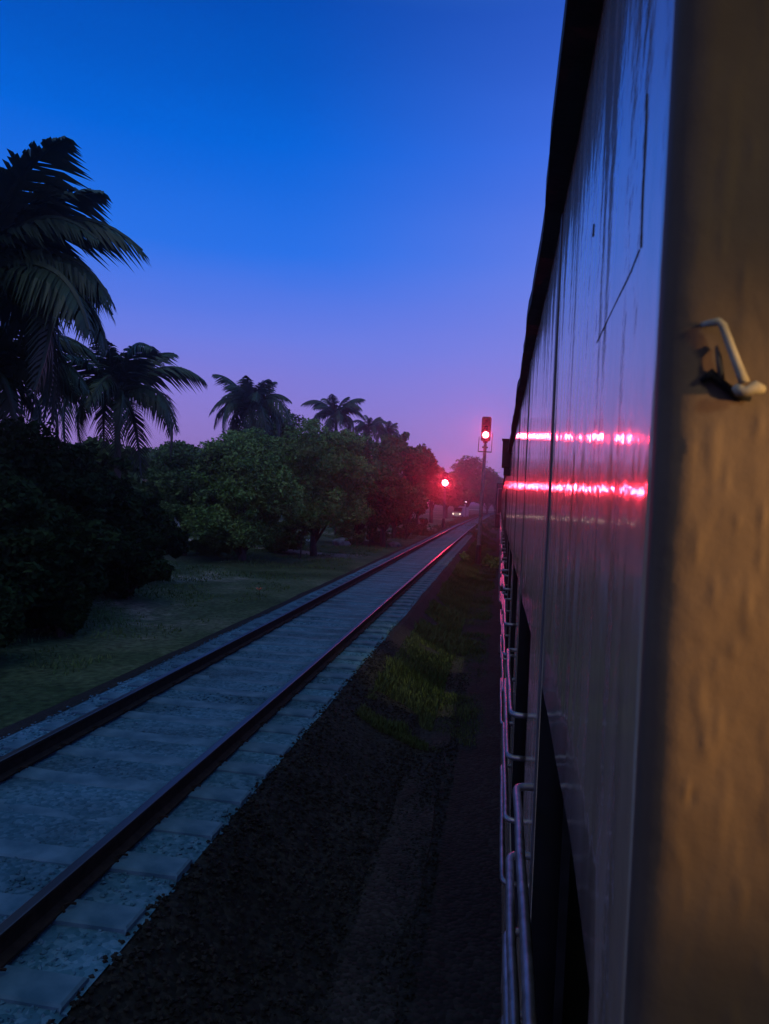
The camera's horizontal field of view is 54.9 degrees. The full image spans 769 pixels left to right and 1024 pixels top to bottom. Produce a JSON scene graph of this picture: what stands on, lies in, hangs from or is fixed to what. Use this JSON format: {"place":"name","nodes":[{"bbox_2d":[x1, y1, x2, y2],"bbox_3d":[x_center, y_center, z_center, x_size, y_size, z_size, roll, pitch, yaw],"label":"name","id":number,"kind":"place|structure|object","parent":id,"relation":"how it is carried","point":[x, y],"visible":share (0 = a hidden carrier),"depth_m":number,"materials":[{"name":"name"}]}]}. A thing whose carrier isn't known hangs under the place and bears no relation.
{"place":"outdoors","nodes":[
{"label":"outdoors","id":0,"kind":"place"},
{"bbox_2d":[0,502,495,728],"bbox_3d":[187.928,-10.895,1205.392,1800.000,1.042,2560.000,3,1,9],"label":"ground","id":1,"kind":"structure","parent":0,"point":[27,691],"depth_m":16.84,"materials":[{"name":"green plant"}]},
{"bbox_2d":[0,580,26,647],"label":"shrub","id":2,"kind":"object","parent":1,"relation":"on","point":[12,618],"visible":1,"depth_m":11.63,"materials":[{"name":"green plant"}]},
{"bbox_2d":[0,472,79,610],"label":"shrub","id":3,"kind":"object","parent":1,"relation":"on","point":[27,512],"visible":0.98,"depth_m":13.21,"materials":[{"name":"green plant"}]},
{"bbox_2d":[0,314,99,442],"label":"palm tree","id":4,"kind":"object","parent":1,"relation":"on","point":[14,375],"visible":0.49,"depth_m":17.36,"materials":[{"name":"green plant"}]},
{"bbox_2d":[0,416,113,523],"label":"shrub","id":5,"kind":"object","parent":1,"relation":"on","point":[21,449],"visible":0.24,"depth_m":16.09,"materials":[{"name":"green plant"}]},
{"bbox_2d":[31,567,92,636],"bbox_3d":[-6.279,1.786,14.137,1.297,1.646,1.095,3,1,9],"label":"shrub","id":6,"kind":"object","parent":1,"relation":"on","point":[69,613],"visible":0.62,"depth_m":13.89,"materials":[{"name":"green plant"}]},
{"bbox_2d":[24,503,122,630],"bbox_3d":[-6.627,1.179,14.805,2.618,2.727,2.757,2,1,-23],"label":"shrub","id":7,"kind":"object","parent":1,"relation":"on","point":[98,541],"visible":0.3,"depth_m":14.15,"materials":[{"name":"green plant"}]},
{"bbox_2d":[0,136,150,429],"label":"palm tree","id":8,"kind":"object","parent":1,"relation":"on","point":[49,278],"visible":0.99,"depth_m":13.79,"materials":[{"name":"green plant"}]},
{"bbox_2d":[44,441,143,593],"bbox_3d":[-7.737,0.267,18.905,3.099,4.134,3.256,2,1,-36],"label":"shrub","id":9,"kind":"object","parent":1,"relation":"on","point":[77,459],"visible":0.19,"depth_m":18.29,"materials":[{"name":"green plant"}]},
{"bbox_2d":[70,436,154,491],"bbox_3d":[-10.037,-0.314,25.908,3.940,4.736,3.685,3,1,9],"label":"background tree","id":10,"kind":"object","parent":1,"relation":"on","point":[102,455],"visible":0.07,"depth_m":25.37,"materials":[{"name":"green plant"}]},
{"bbox_2d":[29,339,207,481],"bbox_3d":[-8.068,-1.429,22.367,4.778,7.505,5.014,3,1,9],"label":"palm tree","id":11,"kind":"object","parent":1,"relation":"on","point":[117,378],"visible":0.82,"depth_m":22.04,"materials":[{"name":"green plant"}]},
{"bbox_2d":[98,519,174,599],"bbox_3d":[-6.451,1.283,18.635,2.229,2.314,2.232,2,1,-21],"label":"shrub","id":12,"kind":"object","parent":1,"relation":"on","point":[132,565],"visible":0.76,"depth_m":18.23,"materials":[{"name":"green plant"}]},
{"bbox_2d":[123,447,159,465],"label":"background tree","id":13,"kind":"object","parent":1,"relation":"on","point":[153,452],"visible":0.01,"depth_m":52.81,"materials":[{"name":"green plant"}]},
{"bbox_2d":[149,514,189,563],"bbox_3d":[-7.367,1.068,22.337,2.597,2.573,2.283,3,1,9],"label":"shrub","id":14,"kind":"object","parent":1,"relation":"on","point":[176,544],"visible":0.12,"depth_m":22.36,"materials":[{"name":"green plant"}]},
{"bbox_2d":[134,440,236,555],"bbox_3d":[-8.538,-0.549,31.503,4.801,5.242,5.023,3,1,9],"label":"broadleaf tree","id":15,"kind":"object","parent":1,"relation":"on","point":[166,479],"visible":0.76,"depth_m":29.99,"materials":[{"name":"green plant"}]},
{"bbox_2d":[188,538,232,555],"bbox_3d":[-7.639,1.464,32.597,1.977,1.360,2.204,2,1,-25],"label":"bush","id":16,"kind":"object","parent":1,"relation":"on","point":[195,545],"visible":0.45,"depth_m":32.31,"materials":[{"name":"green plant"}]},
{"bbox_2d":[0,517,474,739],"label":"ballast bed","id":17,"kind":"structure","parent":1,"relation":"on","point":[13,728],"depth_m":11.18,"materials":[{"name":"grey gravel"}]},
{"bbox_2d":[175,426,305,560],"bbox_3d":[-5.993,-0.665,31.025,5.411,5.943,5.065,3,1,9],"label":"broadleaf tree","id":18,"kind":"object","parent":1,"relation":"on","point":[256,496],"visible":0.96,"depth_m":30.14,"materials":[{"name":"green plant"}]},
{"bbox_2d":[0,515,488,1023],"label":"ballast bed","id":19,"kind":"object","parent":1,"relation":"on","point":[94,808],"visible":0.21,"depth_m":6.87,"materials":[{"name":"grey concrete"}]},
{"bbox_2d":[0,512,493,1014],"bbox_3d":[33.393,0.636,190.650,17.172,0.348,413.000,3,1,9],"label":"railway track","id":20,"kind":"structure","parent":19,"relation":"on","point":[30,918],"depth_m":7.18,"materials":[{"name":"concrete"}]},
{"bbox_2d":[209,374,292,547],"bbox_3d":[-6.830,-2.447,37.459,3.840,8.988,4.749,2,1,-31],"label":"palm tree","id":21,"kind":"object","parent":1,"relation":"on","point":[244,398],"visible":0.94,"depth_m":36.70,"materials":[{"name":"green plant"}]},
{"bbox_2d":[220,409,311,518],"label":"broadleaf tree","id":22,"kind":"object","parent":1,"relation":"on","point":[293,419],"visible":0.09,"depth_m":40.55,"materials":[{"name":"green plant"}]},
{"bbox_2d":[58,518,496,1023],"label":"ballast shoulder","id":23,"kind":"object","parent":1,"relation":"on","point":[422,1003],"visible":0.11,"depth_m":5.66},
{"bbox_2d":[47,638,470,1023],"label":"loose stones","id":24,"kind":"object","parent":23,"relation":"on","point":[93,1012],"visible":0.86,"depth_m":5.55,"materials":[{"name":"grey gravel"}]},
{"bbox_2d":[475,417,492,566],"bbox_3d":[4.967,-0.955,37.636,0.691,7.764,0.560,4,1,9],"label":"railway signal","id":25,"kind":"object","parent":23,"relation":"on","point":[486,430],"visible":0.93,"depth_m":37.59,"materials":[{"name":"paint"}]},
{"bbox_2d":[259,528,302,551],"bbox_3d":[-5.244,1.402,36.276,2.268,1.502,2.170,3,1,24],"label":"bush","id":26,"kind":"object","parent":1,"relation":"on","point":[285,541],"visible":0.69,"depth_m":35.78,"materials":[{"name":"green plant"}]},
{"bbox_2d":[278,520,305,548],"bbox_3d":[-4.986,1.254,38.196,2.040,1.731,2.210,3,1,9],"label":"bush","id":27,"kind":"object","parent":1,"relation":"on","point":[282,524],"visible":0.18,"depth_m":37.86,"materials":[{"name":"green plant"}]},
{"bbox_2d":[291,520,313,557],"bbox_3d":[-3.756,1.081,34.068,1.108,2.530,0.807,3,1,2],"label":"sapling","id":28,"kind":"object","parent":1,"relation":"on","point":[300,535],"visible":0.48,"depth_m":33.96,"materials":[{"name":"green plant"}]},
{"bbox_2d":[273,418,376,556],"bbox_3d":[-3.223,-1.056,35.134,5.256,6.743,6.101,2,1,-24],"label":"broadleaf tree","id":29,"kind":"object","parent":1,"relation":"on","point":[328,467],"visible":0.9,"depth_m":33.84,"materials":[{"name":"green plant"}]},
{"bbox_2d":[301,394,365,534],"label":"palm tree","id":30,"kind":"object","parent":1,"relation":"on","point":[332,411],"visible":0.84,"depth_m":52.67,"materials":[{"name":"green plant"}]},
{"bbox_2d":[332,537,350,545],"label":"boulder","id":31,"kind":"object","parent":1,"relation":"on","point":[339,541],"visible":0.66,"depth_m":42.94,"materials":[{"name":"grey stone"}]},
{"bbox_2d":[333,526,365,545],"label":"bush","id":32,"kind":"object","parent":1,"relation":"on","point":[355,539],"visible":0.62,"depth_m":43.63,"materials":[{"name":"green plant"}]},
{"bbox_2d":[330,430,403,534],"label":"broadleaf tree","id":33,"kind":"object","parent":1,"relation":"on","point":[383,457],"visible":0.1,"depth_m":46.07,"materials":[{"name":"green plant"}]},
{"bbox_2d":[353,415,389,442],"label":"palm tree","id":34,"kind":"object","parent":1,"relation":"on","point":[374,426],"visible":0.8,"depth_m":66.55,"materials":[{"name":"green plant"}]},
{"bbox_2d":[362,522,389,542],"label":"bush","id":35,"kind":"object","parent":1,"relation":"on","point":[375,535],"visible":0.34,"depth_m":47.19,"materials":[{"name":"green plant"}]},
{"bbox_2d":[352,469,417,546],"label":"broadleaf tree","id":36,"kind":"object","parent":1,"relation":"on","point":[390,504],"visible":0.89,"depth_m":43.82,"materials":[{"name":"green plant"}]},
{"bbox_2d":[377,421,400,441],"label":"palm tree","id":37,"kind":"object","parent":1,"relation":"on","point":[390,429],"visible":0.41,"depth_m":74.31,"materials":[{"name":"green plant"}]},
{"bbox_2d":[322,684,456,1023],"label":"gravel path","id":38,"kind":"structure","parent":1,"relation":"on","point":[371,921],"depth_m":5.80,"materials":[{"name":"grey gravel"}]},
{"bbox_2d":[388,541,400,546],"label":"boulder","id":39,"kind":"object","parent":1,"relation":"on","point":[394,544],"visible":0.77,"depth_m":44.73,"materials":[{"name":"grey stone"}]},
{"bbox_2d":[373,431,429,537],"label":"broadleaf tree","id":40,"kind":"object","parent":1,"relation":"on","point":[411,462],"visible":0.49,"depth_m":53.52,"materials":[{"name":"green plant"}]},
{"bbox_2d":[389,520,417,537],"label":"bush","id":41,"kind":"object","parent":1,"relation":"on","point":[411,527],"visible":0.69,"depth_m":56.23,"materials":[{"name":"green plant"}]},
{"bbox_2d":[385,444,438,521],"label":"broadleaf tree","id":42,"kind":"object","parent":1,"relation":"on","point":[431,469],"visible":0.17,"depth_m":60.77,"materials":[{"name":"green plant"}]},
{"bbox_2d":[410,517,431,530],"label":"bush","id":43,"kind":"object","parent":1,"relation":"on","point":[422,526],"visible":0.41,"depth_m":63.99,"materials":[{"name":"green plant"}]},
{"bbox_2d":[413,443,439,524],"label":"broadleaf tree","id":44,"kind":"object","parent":1,"relation":"on","point":[432,486],"visible":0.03,"depth_m":72.18,"materials":[{"name":"green plant"}]},
{"bbox_2d":[428,463,451,522],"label":"distant tree","id":45,"kind":"object","parent":1,"relation":"on","point":[441,494],"visible":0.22,"depth_m":95.49,"materials":[{"name":"green plant"}]},
{"bbox_2d":[441,473,448,529],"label":"railway signal","id":46,"kind":"object","parent":1,"relation":"on","point":[445,477],"visible":0.96,"depth_m":73.84,"materials":[{"name":"paint"}]},
{"bbox_2d":[438,471,467,517],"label":"distant tree","id":47,"kind":"object","parent":1,"relation":"on","point":[458,492],"visible":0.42,"depth_m":123.48,"materials":[{"name":"green plant"}]},
{"bbox_2d":[412,512,497,542],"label":"grass","id":48,"kind":"structure","parent":1,"relation":"on","point":[486,529],"depth_m":77.91,"materials":[{"name":"green plant"}]},
{"bbox_2d":[452,507,468,517],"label":"parked van","id":49,"kind":"object","parent":1,"relation":"on","point":[458,512],"visible":0.89,"depth_m":126.19,"materials":[{"name":"paint"}]},
{"bbox_2d":[459,551,470,561],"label":"weed","id":50,"kind":"object","parent":1,"relation":"on","point":[465,555],"visible":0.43,"depth_m":37.40,"materials":[{"name":"green plant"}]},
{"bbox_2d":[435,528,500,1023],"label":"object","id":51,"kind":"structure","parent":1,"relation":"on","point":[469,989],"depth_m":6.38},
{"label":"railway track","id":52,"kind":"object","parent":51,"relation":"on","visible":0},
{"bbox_2d":[494,483,502,527],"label":"locomotive","id":53,"kind":"object","parent":52,"relation":"on","point":[498,495],"visible":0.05,"depth_m":52.28,"materials":[{"name":"paint"}]},
{"bbox_2d":[499,490,502,553],"bbox_3d":[8.138,0.415,41.904,3.159,4.300,19.300,3,1,9],"label":"passenger coach","id":54,"kind":"object","parent":52,"relation":"on","point":[501,510],"visible":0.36,"depth_m":36.10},
{"bbox_2d":[499,476,506,622],"bbox_3d":[5.132,0.634,22.638,3.159,4.300,19.300,3,1,9],"label":"passenger coach","id":55,"kind":"object","parent":52,"relation":"on","point":[502,525],"visible":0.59,"depth_m":16.81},
{"bbox_2d":[498,0,768,1023],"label":"passenger coach","id":56,"kind":"object","parent":52,"relation":"on","point":[634,720],"visible":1,"depth_m":0.39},
{"bbox_2d":[499,552,506,602],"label":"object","id":57,"kind":"structure","parent":56,"relation":"in","point":[502,552],"depth_m":8.41,"materials":[{"name":"metal"}]},
{"bbox_2d":[500,544,505,586],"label":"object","id":58,"kind":"structure","parent":56,"relation":"in","point":[501,544],"depth_m":9.93,"materials":[{"name":"metal"}]},
{"bbox_2d":[500,561,507,625],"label":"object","id":59,"kind":"structure","parent":56,"relation":"in","point":[503,562],"depth_m":7.10,"materials":[{"name":"metal"}]},
{"bbox_2d":[500,575,510,659],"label":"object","id":60,"kind":"structure","parent":56,"relation":"in","point":[508,589],"depth_m":5.54,"materials":[{"name":"metal"}]},
{"bbox_2d":[500,598,515,724],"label":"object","id":61,"kind":"structure","parent":56,"relation":"in","point":[503,653],"depth_m":3.99,"materials":[{"name":"metal"}]},
{"bbox_2d":[500,648,526,887],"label":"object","id":62,"kind":"structure","parent":56,"relation":"in","point":[507,683],"depth_m":2.41,"materials":[{"name":"metal"}]},
{"bbox_2d":[501,783,570,1023],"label":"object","id":63,"kind":"structure","parent":56,"relation":"in","point":[512,1014],"depth_m":1.32,"materials":[{"name":"metal"}]},
{"bbox_2d":[451,455,499,506],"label":"distant tree","id":64,"kind":"object","parent":1,"relation":"on","point":[469,471],"visible":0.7,"depth_m":146.91,"materials":[{"name":"green plant"}]},
{"bbox_2d":[482,553,493,565],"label":"weed","id":65,"kind":"object","parent":1,"relation":"on","point":[487,561],"visible":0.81,"depth_m":37.98,"materials":[{"name":"green plant"}]},
{"bbox_2d":[475,475,503,513],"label":"distant tree","id":66,"kind":"object","parent":1,"relation":"on","point":[487,501],"visible":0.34,"depth_m":172.00,"materials":[{"name":"green plant"}]},
{"bbox_2d":[490,556,498,568],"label":"weed","id":67,"kind":"object","parent":1,"relation":"on","point":[494,563],"visible":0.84,"depth_m":36.61,"materials":[{"name":"green plant"}]},
{"bbox_2d":[189,539,322,554],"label":"sandy path","id":68,"kind":"structure","parent":0,"point":[294,551],"depth_m":36.64,"materials":[{"name":"beige sand"}]},
{"bbox_2d":[0,0,564,503],"label":"sky","id":69,"kind":"structure","parent":0,"point":[342,199],"materials":[{"name":"blue"}]},
{"bbox_2d":[355,537,497,751],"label":"grass","id":70,"kind":"structure","parent":0,"point":[446,637],"depth_m":14.38,"materials":[{"name":"green plant"}]}
]}

